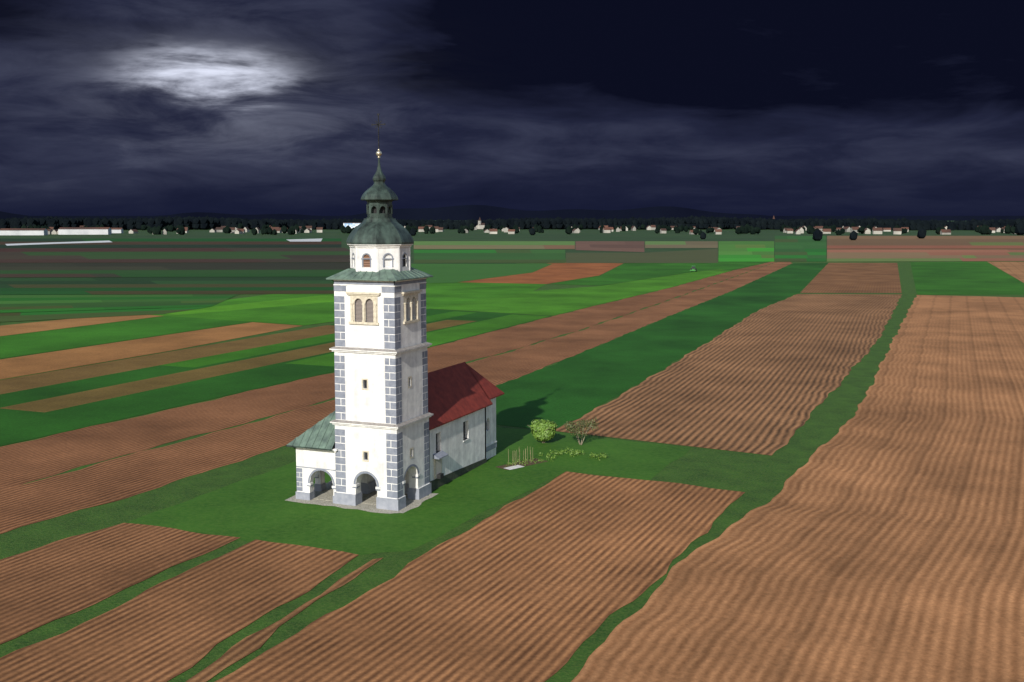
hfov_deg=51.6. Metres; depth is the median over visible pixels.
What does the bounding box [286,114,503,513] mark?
church
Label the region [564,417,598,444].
shrub sapling
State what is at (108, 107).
sky
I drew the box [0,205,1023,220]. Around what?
hills
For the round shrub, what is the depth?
115.11 m
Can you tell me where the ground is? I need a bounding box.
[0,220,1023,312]
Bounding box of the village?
[0,216,1015,234]
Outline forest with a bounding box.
[0,215,1023,240]
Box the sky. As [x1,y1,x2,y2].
[0,0,1023,215]
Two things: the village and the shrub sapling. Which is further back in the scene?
the village
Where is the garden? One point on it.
(517, 464)
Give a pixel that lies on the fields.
(810, 468)
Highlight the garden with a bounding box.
[496,446,607,469]
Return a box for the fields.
[0,236,1023,681]
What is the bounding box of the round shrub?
[529,419,556,442]
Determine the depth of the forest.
2191.73 m

